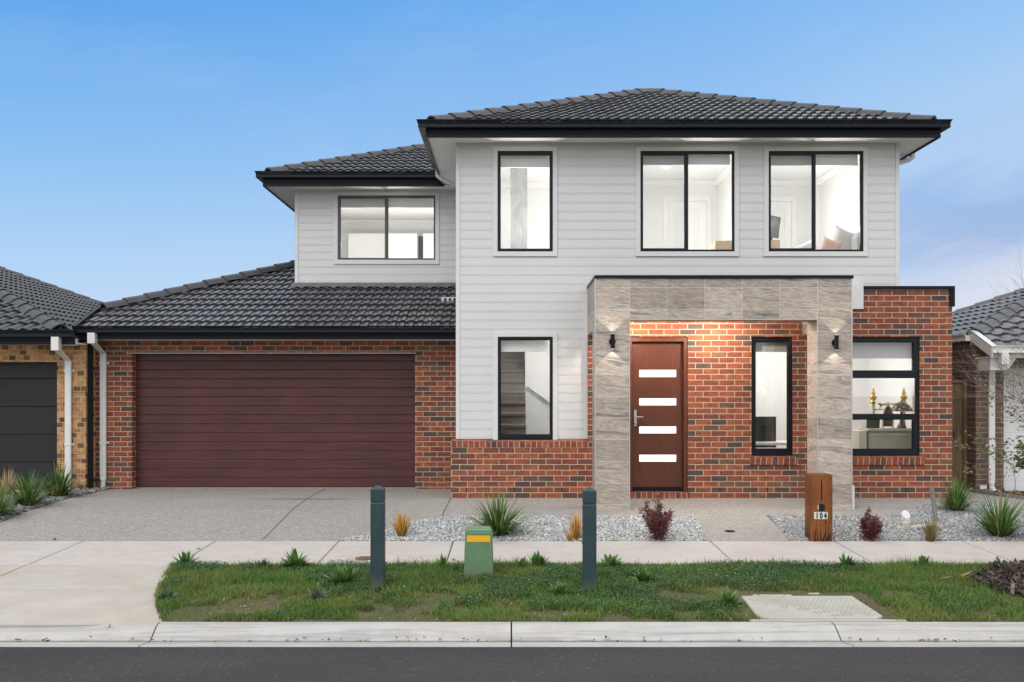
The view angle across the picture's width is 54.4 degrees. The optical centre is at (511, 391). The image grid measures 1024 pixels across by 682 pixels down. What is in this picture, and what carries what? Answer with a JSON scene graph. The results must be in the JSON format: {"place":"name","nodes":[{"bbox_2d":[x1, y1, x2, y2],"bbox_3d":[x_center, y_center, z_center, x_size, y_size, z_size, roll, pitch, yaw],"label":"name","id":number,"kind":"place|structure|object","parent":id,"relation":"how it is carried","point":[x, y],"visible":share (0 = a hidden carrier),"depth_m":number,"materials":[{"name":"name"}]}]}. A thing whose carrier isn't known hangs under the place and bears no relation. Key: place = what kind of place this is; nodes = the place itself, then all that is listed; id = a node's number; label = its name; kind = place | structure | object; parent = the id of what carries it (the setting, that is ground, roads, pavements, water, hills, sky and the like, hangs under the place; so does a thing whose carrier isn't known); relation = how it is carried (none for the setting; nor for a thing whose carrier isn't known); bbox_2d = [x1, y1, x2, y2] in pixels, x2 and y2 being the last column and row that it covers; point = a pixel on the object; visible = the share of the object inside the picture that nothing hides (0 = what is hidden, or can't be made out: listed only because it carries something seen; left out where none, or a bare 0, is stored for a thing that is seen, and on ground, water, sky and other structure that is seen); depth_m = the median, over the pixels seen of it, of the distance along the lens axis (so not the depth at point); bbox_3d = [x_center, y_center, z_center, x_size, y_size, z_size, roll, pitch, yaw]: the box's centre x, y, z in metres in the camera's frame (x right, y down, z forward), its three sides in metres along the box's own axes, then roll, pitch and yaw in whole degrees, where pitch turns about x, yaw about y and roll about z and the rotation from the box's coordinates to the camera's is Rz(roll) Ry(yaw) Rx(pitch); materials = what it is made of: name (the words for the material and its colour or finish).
{"place":"outdoors","nodes":[
{"label":"outdoors","id":0,"kind":"place"},
{"bbox_2d":[0,564,169,626],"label":"driveway crossing","id":1,"kind":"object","parent":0,"point":[54,595],"visible":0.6,"depth_m":9.15,"materials":[{"name":"concrete"}]},
{"bbox_2d":[0,488,450,541],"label":"driveway","id":2,"kind":"structure","parent":0,"point":[237,514],"depth_m":13.53,"materials":[{"name":"grey concrete"}]},
{"bbox_2d":[0,647,1023,681],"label":"road","id":3,"kind":"structure","parent":0,"point":[511,664],"depth_m":7.10,"materials":[{"name":"grey asphalt"}]},
{"bbox_2d":[0,541,1023,565],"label":"footpath","id":4,"kind":"structure","parent":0,"point":[98,552],"depth_m":11.19,"materials":[{"name":"concrete"}]},
{"bbox_2d":[355,556,369,559],"bbox_3d":[-1.595,1.820,10.796,0.210,0.041,0.210,0,0,0],"label":"access cover","id":5,"kind":"object","parent":4,"relation":"in","point":[362,558],"visible":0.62,"depth_m":10.75,"materials":[{"name":"metal"}]},
{"bbox_2d":[0,0,1023,311],"label":"sky","id":6,"kind":"structure","parent":0,"point":[135,134],"materials":[{"name":"blue"}]},
{"bbox_2d":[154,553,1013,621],"bbox_3d":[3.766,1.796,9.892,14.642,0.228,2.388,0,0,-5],"label":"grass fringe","id":7,"kind":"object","parent":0,"point":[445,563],"depth_m":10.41,"materials":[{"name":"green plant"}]},
{"bbox_2d":[145,556,1023,621],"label":"grass","id":8,"kind":"structure","parent":0,"point":[845,581],"depth_m":9.28,"materials":[{"name":"green plant"}]},
{"bbox_2d":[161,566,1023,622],"bbox_3d":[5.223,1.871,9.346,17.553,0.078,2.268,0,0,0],"label":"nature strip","id":9,"kind":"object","parent":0,"point":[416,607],"visible":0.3,"depth_m":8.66,"materials":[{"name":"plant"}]},
{"bbox_2d":[156,586,182,599],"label":"broadleaf weed","id":10,"kind":"object","parent":9,"relation":"on","point":[168,593],"visible":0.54,"depth_m":8.96,"materials":[{"name":"green plant"}]},
{"bbox_2d":[172,550,199,563],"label":"broadleaf weed","id":11,"kind":"object","parent":9,"relation":"on","point":[186,557],"visible":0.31,"depth_m":10.45,"materials":[{"name":"green plant"}]},
{"bbox_2d":[254,558,271,568],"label":"broadleaf weed","id":12,"kind":"object","parent":9,"relation":"on","point":[263,563],"visible":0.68,"depth_m":10.29,"materials":[{"name":"green plant"}]},
{"bbox_2d":[281,547,312,567],"bbox_3d":[-2.267,1.754,10.378,0.369,0.267,0.404,0,0,44],"label":"broadleaf weed","id":13,"kind":"object","parent":9,"relation":"on","point":[293,560],"visible":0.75,"depth_m":10.34,"materials":[{"name":"green plant"}]},
{"bbox_2d":[301,581,330,601],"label":"broadleaf weed","id":14,"kind":"object","parent":9,"relation":"on","point":[313,595],"visible":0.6,"depth_m":8.95,"materials":[{"name":"green plant"}]},
{"bbox_2d":[320,562,366,587],"bbox_3d":[-1.633,1.771,9.599,0.474,0.280,0.434,0,0,-24],"label":"broadleaf weed","id":15,"kind":"object","parent":9,"relation":"on","point":[344,573],"visible":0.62,"depth_m":9.55,"materials":[{"name":"green plant"}]},
{"bbox_2d":[370,485,384,590],"bbox_3d":[-1.267,1.472,9.410,0.127,1.174,0.127,0,0,0],"label":"bollard","id":16,"kind":"object","parent":9,"relation":"on","point":[377,533],"visible":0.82,"depth_m":9.35,"materials":[{"name":"plastic"}]},
{"bbox_2d":[435,553,450,568],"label":"broadleaf weed","id":17,"kind":"object","parent":9,"relation":"on","point":[442,560],"visible":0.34,"depth_m":10.37,"materials":[{"name":"green plant"}]},
{"bbox_2d":[464,526,493,577],"bbox_3d":[-0.331,1.649,9.974,0.300,0.586,0.259,0,0,0],"label":"utility cabinet","id":18,"kind":"object","parent":9,"relation":"on","point":[478,555],"visible":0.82,"depth_m":9.86,"materials":[{"name":"green plastic"}]},
{"bbox_2d":[364,569,603,592],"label":"grass collars","id":19,"kind":"object","parent":9,"relation":"on","point":[468,580],"depth_m":9.29,"materials":[{"name":"green plant"}]},
{"bbox_2d":[516,557,533,565],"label":"broadleaf weed","id":20,"kind":"object","parent":9,"relation":"on","point":[521,561],"visible":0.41,"depth_m":10.33,"materials":[{"name":"green plant"}]},
{"bbox_2d":[526,550,550,566],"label":"broadleaf weed","id":21,"kind":"object","parent":9,"relation":"on","point":[537,559],"visible":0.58,"depth_m":10.38,"materials":[{"name":"green plant"}]},
{"bbox_2d":[546,579,569,594],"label":"broadleaf weed","id":22,"kind":"object","parent":9,"relation":"on","point":[559,589],"visible":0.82,"depth_m":9.21,"materials":[{"name":"green plant"}]},
{"bbox_2d":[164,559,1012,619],"bbox_3d":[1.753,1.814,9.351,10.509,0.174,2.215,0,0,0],"label":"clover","id":23,"kind":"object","parent":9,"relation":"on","point":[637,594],"depth_m":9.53,"materials":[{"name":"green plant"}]},
{"bbox_2d":[582,487,596,591],"bbox_3d":[0.722,1.477,9.289,0.127,1.174,0.127,0,0,2],"label":"bollard","id":24,"kind":"object","parent":9,"relation":"on","point":[589,536],"visible":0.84,"depth_m":9.23,"materials":[{"name":"plastic"}]},
{"bbox_2d":[597,554,622,567],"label":"broadleaf weed","id":25,"kind":"object","parent":9,"relation":"on","point":[610,560],"visible":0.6,"depth_m":10.39,"materials":[{"name":"green plant"}]},
{"bbox_2d":[629,567,653,583],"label":"broadleaf weed","id":26,"kind":"object","parent":9,"relation":"on","point":[642,574],"visible":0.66,"depth_m":9.68,"materials":[{"name":"green plant"}]},
{"bbox_2d":[635,597,648,605],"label":"broadleaf weed","id":27,"kind":"object","parent":9,"relation":"on","point":[642,600],"visible":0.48,"depth_m":8.72,"materials":[{"name":"green plant"}]},
{"bbox_2d":[713,585,744,606],"bbox_3d":[1.909,1.825,8.803,0.338,0.225,0.355,0,0,0],"label":"broadleaf weed","id":28,"kind":"object","parent":9,"relation":"on","point":[726,597],"visible":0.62,"depth_m":8.77,"materials":[{"name":"green plant"}]},
{"bbox_2d":[741,593,906,621],"bbox_3d":[2.615,1.901,8.731,1.290,0.095,1.038,0,0,0],"label":"pit lid","id":29,"kind":"object","parent":9,"relation":"in","point":[778,608],"visible":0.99,"depth_m":8.56,"materials":[{"name":"concrete"}]},
{"bbox_2d":[837,551,859,568],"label":"broadleaf weed","id":30,"kind":"object","parent":9,"relation":"on","point":[843,559],"visible":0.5,"depth_m":10.34,"materials":[{"name":"green plant"}]},
{"bbox_2d":[911,555,934,566],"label":"broadleaf weed","id":31,"kind":"object","parent":9,"relation":"on","point":[921,558],"visible":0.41,"depth_m":10.35,"materials":[{"name":"green plant"}]},
{"bbox_2d":[992,590,1023,599],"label":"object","id":32,"kind":"object","parent":9,"relation":"on","point":[1012,595],"visible":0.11,"depth_m":9.10,"materials":[{"name":"green plant"}]},
{"bbox_2d":[966,558,1023,596],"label":"bark mulch","id":33,"kind":"object","parent":32,"relation":"on","point":[1007,576],"visible":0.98,"depth_m":9.46,"materials":[{"name":"brown wood"}]},
{"bbox_2d":[209,597,1009,621],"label":"soil pebbles","id":34,"kind":"object","parent":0,"point":[484,607],"visible":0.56,"depth_m":8.58,"materials":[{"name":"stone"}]},
{"bbox_2d":[442,490,1023,541],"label":"front path","id":35,"kind":"structure","parent":0,"point":[746,519],"depth_m":14.02,"materials":[{"name":"grey concrete"}]},
{"bbox_2d":[771,215,780,239],"bbox_3d":[4.332,-2.727,16.615,0.280,0.432,0.228,0,0,0],"label":"monitor","id":36,"kind":"object","parent":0,"point":[775,225],"visible":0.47,"depth_m":16.53,"materials":[{"name":"plastic"}]},
{"bbox_3d":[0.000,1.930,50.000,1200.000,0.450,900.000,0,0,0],"label":"ground","id":37,"kind":"structure","parent":0,"visible":0},
{"bbox_2d":[0,266,102,489],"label":"brick house","id":38,"kind":"structure","parent":37,"relation":"on","point":[47,387],"depth_m":16.78,"materials":[{"name":"brick"}]},
{"bbox_2d":[0,362,56,489],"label":"garage door","id":39,"kind":"structure","parent":38,"relation":"in","point":[28,390],"depth_m":16.78,"materials":[{"name":"grey metal"}]},
{"bbox_2d":[0,486,108,521],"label":"garden stones","id":40,"kind":"object","parent":37,"relation":"on","point":[82,492],"visible":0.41,"depth_m":14.86,"materials":[{"name":"gravel"}]},
{"bbox_2d":[0,622,1023,646],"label":"kerb","id":41,"kind":"structure","parent":37,"relation":"on","point":[584,634],"depth_m":7.98,"materials":[{"name":"concrete"}]},
{"bbox_2d":[15,636,1014,641],"bbox_3d":[-0.012,1.965,7.899,17.900,0.054,0.096,0,0,0],"label":"gutter grit","id":42,"kind":"object","parent":41,"relation":"on","point":[860,639],"visible":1,"depth_m":7.89,"materials":[{"name":"grey gravel"}]},
{"bbox_2d":[72,88,954,509],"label":"two storey house","id":43,"kind":"structure","parent":37,"relation":"on","point":[554,298],"depth_m":15.31,"materials":[{"name":"paint"}]},
{"bbox_2d":[136,354,414,487],"bbox_3d":[-4.073,0.430,17.209,5.032,2.600,0.062,0,0,0],"label":"garage door","id":44,"kind":"structure","parent":43,"relation":"in","point":[203,420],"depth_m":17.19,"materials":[{"name":"metal"}]},
{"bbox_2d":[334,192,438,263],"bbox_3d":[-2.364,-3.081,18.875,1.989,1.360,0.219,0,0,0],"label":"window","id":45,"kind":"structure","parent":43,"relation":"in","point":[386,200],"depth_m":18.77,"materials":[{"name":"black metal"}]},
{"bbox_2d":[493,146,556,255],"bbox_3d":[0.203,-2.920,15.395,0.989,1.687,0.219,0,0,0],"label":"window","id":46,"kind":"structure","parent":43,"relation":"in","point":[503,156],"depth_m":15.29,"materials":[{"name":"paint"}]},
{"bbox_2d":[493,331,557,439],"bbox_3d":[0.204,-0.089,15.395,0.990,1.666,0.219,0,0,0],"label":"window","id":47,"kind":"structure","parent":43,"relation":"in","point":[503,341],"depth_m":15.29,"materials":[{"name":"paint"}]},
{"bbox_2d":[632,342,682,486],"bbox_3d":[2.232,0.356,15.288,0.778,2.225,0.105,0,0,0],"label":"front door","id":48,"kind":"structure","parent":43,"relation":"in","point":[657,367],"depth_m":15.30,"materials":[{"name":"brown wood"}]},
{"bbox_2d":[636,146,738,255],"bbox_3d":[2.694,-2.920,15.395,1.588,1.687,0.219,0,0,0],"label":"window","id":49,"kind":"structure","parent":43,"relation":"in","point":[645,155],"depth_m":15.29,"materials":[{"name":"paint"}]},
{"bbox_2d":[710,241,731,249],"bbox_3d":[3.567,-1.893,16.166,0.620,1.047,0.432,0,0,0],"label":"oak cabinet","id":50,"kind":"object","parent":43,"relation":"on","point":[720,245],"visible":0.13,"depth_m":15.95,"materials":[{"name":"beige wood"}]},
{"bbox_2d":[756,441,785,444],"bbox_3d":[4.250,1.210,16.100,1.000,0.800,0.700,0,0,0],"label":"desk","id":51,"kind":"object","parent":43,"relation":"on","point":[770,442],"visible":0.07,"depth_m":15.78,"materials":[{"name":"paint"}]},
{"bbox_2d":[756,416,775,447],"bbox_3d":[4.084,0.661,16.220,0.432,0.506,0.160,0,0,0],"label":"monitor","id":52,"kind":"object","parent":51,"relation":"on","point":[765,428],"visible":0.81,"depth_m":16.20,"materials":[{"name":"plastic"}]},
{"bbox_2d":[752,337,791,455],"bbox_3d":[3.974,0.074,15.330,0.629,1.819,0.217,0,0,0],"label":"window","id":53,"kind":"structure","parent":43,"relation":"in","point":[759,344],"depth_m":15.23,"materials":[{"name":"paint"}]},
{"bbox_2d":[771,240,779,247],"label":"bedside drawers","id":54,"kind":"object","parent":43,"relation":"on","point":[775,243],"visible":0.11,"depth_m":16.50,"materials":[{"name":"brown wood"}]},
{"bbox_2d":[764,146,867,255],"bbox_3d":[4.667,-2.920,15.395,1.596,1.687,0.219,0,0,0],"label":"window","id":55,"kind":"structure","parent":43,"relation":"in","point":[813,156],"depth_m":15.29,"materials":[{"name":"paint"}]},
{"bbox_2d":[851,231,859,249],"bbox_3d":[4.997,-1.950,16.615,1.093,1.160,1.970,0,0,0],"label":"bed","id":56,"kind":"object","parent":43,"relation":"on","point":[855,242],"visible":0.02,"depth_m":15.69,"materials":[{"name":"white fabric"}]},
{"bbox_2d":[794,240,820,249],"bbox_3d":[4.738,-2.281,16.030,0.523,0.418,0.160,0,0,0],"label":"pillow","id":57,"kind":"object","parent":56,"relation":"on","point":[807,244],"visible":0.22,"depth_m":15.96,"materials":[{"name":"white fabric"}]},
{"bbox_2d":[820,237,841,249],"bbox_3d":[5.051,-2.284,15.780,0.375,0.350,0.110,0,0,0],"label":"pillow","id":58,"kind":"object","parent":56,"relation":"on","point":[829,244],"visible":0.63,"depth_m":15.73,"materials":[{"name":"fabric"}]},
{"bbox_2d":[832,225,853,249],"bbox_3d":[5.321,-2.385,15.970,0.566,0.570,0.160,0,0,0],"label":"pillow","id":59,"kind":"object","parent":56,"relation":"on","point":[843,236],"visible":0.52,"depth_m":15.89,"materials":[{"name":"grey fabric"}]},
{"bbox_2d":[852,428,910,448],"bbox_3d":[5.991,1.101,16.065,0.911,1.018,0.490,0,0,0],"label":"dresser","id":60,"kind":"object","parent":43,"relation":"on","point":[881,438],"visible":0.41,"depth_m":15.85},
{"bbox_2d":[866,420,879,427],"bbox_3d":[5.799,0.517,16.020,0.237,0.154,0.040,0,0,0],"label":"photo frame","id":61,"kind":"object","parent":60,"relation":"on","point":[872,423],"visible":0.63,"depth_m":16.01,"materials":[{"name":"plastic"}]},
{"bbox_2d":[882,402,893,427],"bbox_3d":[6.020,0.368,15.940,0.184,0.446,0.024,0,0,0],"label":"table mirror","id":62,"kind":"object","parent":60,"relation":"on","point":[887,410],"visible":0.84,"depth_m":15.94,"materials":[{"name":"white glass"}]},
{"bbox_2d":[870,388,907,425],"bbox_3d":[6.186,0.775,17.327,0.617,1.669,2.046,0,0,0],"label":"ornaments","id":63,"kind":"object","parent":60,"relation":"on","point":[903,397],"visible":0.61,"depth_m":16.34,"materials":[{"name":"gold metal"}]},
{"bbox_2d":[892,400,912,427],"bbox_3d":[6.269,0.360,16.020,0.350,0.462,0.350,0,0,0],"label":"table lamp","id":64,"kind":"object","parent":60,"relation":"on","point":[901,406],"visible":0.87,"depth_m":15.95,"materials":[{"name":"grey glass"}]},
{"bbox_2d":[852,337,918,455],"bbox_3d":[5.534,0.074,15.330,1.388,1.819,0.217,0,0,0],"label":"window","id":65,"kind":"structure","parent":43,"relation":"in","point":[862,347],"depth_m":15.23,"materials":[{"name":"paint"}]},
{"bbox_2d":[952,288,1023,490],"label":"brick house","id":66,"kind":"structure","parent":37,"relation":"on","point":[971,319],"depth_m":16.65,"materials":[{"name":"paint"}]},
{"bbox_2d":[952,379,966,489],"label":"side gate","id":67,"kind":"structure","parent":66,"relation":"attached to","point":[959,420],"depth_m":16.82,"materials":[{"name":"wood"}]},
{"bbox_2d":[1004,368,1023,490],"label":"garage door","id":68,"kind":"structure","parent":66,"relation":"in","point":[1009,482],"depth_m":16.68,"materials":[{"name":"white metal"}]},
{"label":"garden bed","id":69,"kind":"structure","parent":37,"relation":"on","visible":0},
{"bbox_2d":[0,469,21,494],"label":"ornamental grass","id":70,"kind":"object","parent":69,"relation":"on","point":[8,480],"depth_m":15.43,"materials":[{"name":"beige plant"}]},
{"bbox_2d":[0,477,28,518],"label":"flax plant","id":71,"kind":"object","parent":69,"relation":"on","point":[4,507],"visible":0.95,"depth_m":13.40,"materials":[{"name":"green plant"}]},
{"bbox_2d":[0,469,59,507],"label":"flax plant","id":72,"kind":"object","parent":69,"relation":"on","point":[27,496],"visible":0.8,"depth_m":14.15,"materials":[{"name":"green plant"}]},
{"bbox_2d":[29,461,85,496],"bbox_3d":[-6.993,1.333,15.412,1.122,0.660,0.967,0,0,-34],"label":"flax plant","id":73,"kind":"object","parent":69,"relation":"on","point":[61,485],"visible":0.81,"depth_m":15.29,"materials":[{"name":"green plant"}]},
{"bbox_2d":[85,466,106,486],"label":"flax plant","id":74,"kind":"object","parent":69,"relation":"on","point":[96,480],"visible":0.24,"depth_m":16.91,"materials":[{"name":"green plant"}]},
{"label":"garden soil","id":75,"kind":"structure","parent":37,"relation":"on","visible":0},
{"bbox_2d":[970,489,1023,499],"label":"garden edging","id":76,"kind":"object","parent":75,"relation":"on","point":[996,493],"visible":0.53,"depth_m":15.64,"materials":[{"name":"grey concrete"}]},
{"bbox_2d":[984,488,1023,495],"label":"leaf litter","id":77,"kind":"object","parent":75,"relation":"on","point":[1015,493],"visible":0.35,"depth_m":16.01,"materials":[{"name":"brown plant"}]},
{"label":"garden bed","id":78,"kind":"structure","parent":0,"visible":0},
{"bbox_2d":[805,473,831,540],"bbox_3d":[3.672,1.431,11.925,0.258,0.896,0.252,0,0,0],"label":"letterbox","id":79,"kind":"object","parent":78,"relation":"on","point":[818,506],"visible":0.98,"depth_m":11.81,"materials":[{"name":"metal"}]},
{"bbox_2d":[857,507,883,541],"bbox_3d":[4.290,1.615,11.877,0.295,0.457,0.360,0,0,0],"label":"barberry shrub","id":80,"kind":"object","parent":78,"relation":"on","point":[871,528],"visible":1,"depth_m":11.86,"materials":[{"name":"red plant"}]},
{"bbox_2d":[766,500,1023,541],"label":"garden stones","id":81,"kind":"object","parent":78,"relation":"on","point":[791,527],"visible":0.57,"depth_m":12.66,"materials":[{"name":"gravel"}]},
{"bbox_2d":[895,510,926,528],"bbox_3d":[5.072,1.625,12.559,0.496,0.257,0.104,0,0,-7],"label":"standpipe","id":82,"kind":"object","parent":81,"relation":"on","point":[905,518],"visible":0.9,"depth_m":12.51,"materials":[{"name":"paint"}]},
{"bbox_2d":[915,515,944,541],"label":"ornamental grass","id":83,"kind":"object","parent":81,"relation":"on","point":[931,529],"depth_m":11.80,"materials":[{"name":"green plant"}]},
{"bbox_2d":[932,247,1023,496],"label":"street tree","id":84,"kind":"object","parent":81,"relation":"on","point":[1020,462],"visible":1,"depth_m":9.42,"materials":[{"name":"green plant"}]},
{"bbox_2d":[929,486,937,521],"bbox_3d":[5.509,1.519,12.983,0.125,0.576,0.056,0,0,26],"label":"timber stake","id":85,"kind":"object","parent":78,"relation":"on","point":[933,501],"visible":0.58,"depth_m":12.97,"materials":[{"name":"grey wood"}]},
{"bbox_2d":[928,478,984,510],"bbox_3d":[6.112,1.388,13.794,0.907,0.556,0.947,0,0,0],"label":"flax plant","id":86,"kind":"object","parent":78,"relation":"on","point":[956,499],"visible":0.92,"depth_m":13.69,"materials":[{"name":"green plant"}]},
{"bbox_2d":[955,486,1023,536],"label":"flax plant","id":87,"kind":"object","parent":78,"relation":"on","point":[999,525],"visible":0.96,"depth_m":12.01,"materials":[{"name":"green plant"}]},
{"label":"garden bed","id":88,"kind":"structure","parent":0,"visible":0},
{"bbox_2d":[388,510,413,536],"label":"ornamental grass","id":89,"kind":"object","parent":88,"relation":"on","point":[400,528],"depth_m":12.05,"materials":[{"name":"yellow plant"}]},
{"bbox_2d":[451,485,540,535],"bbox_3d":[-0.139,1.445,12.151,1.094,0.647,1.090,0,0,34],"label":"flax plant","id":90,"kind":"object","parent":88,"relation":"on","point":[498,524],"visible":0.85,"depth_m":12.09,"materials":[{"name":"green plant"}]},
{"bbox_2d":[341,513,706,541],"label":"garden stones","id":91,"kind":"object","parent":88,"relation":"on","point":[619,527],"visible":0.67,"depth_m":12.43,"materials":[{"name":"gravel"}]},
{"bbox_2d":[563,526,577,540],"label":"ornamental grass","id":92,"kind":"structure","parent":88,"relation":"on","point":[569,537],"depth_m":11.83,"materials":[{"name":"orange plant"}]},
{"bbox_2d":[561,508,581,538],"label":"ornamental grass","id":93,"kind":"object","parent":88,"relation":"on","point":[576,534],"depth_m":11.91,"materials":[{"name":"yellow plant"}]},
{"bbox_2d":[638,493,674,540],"bbox_3d":[1.740,1.529,11.873,0.458,0.616,0.405,0,0,0],"label":"barberry shrub","id":94,"kind":"object","parent":88,"relation":"on","point":[658,522],"visible":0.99,"depth_m":11.85,"materials":[{"name":"red plant"}]}
]}

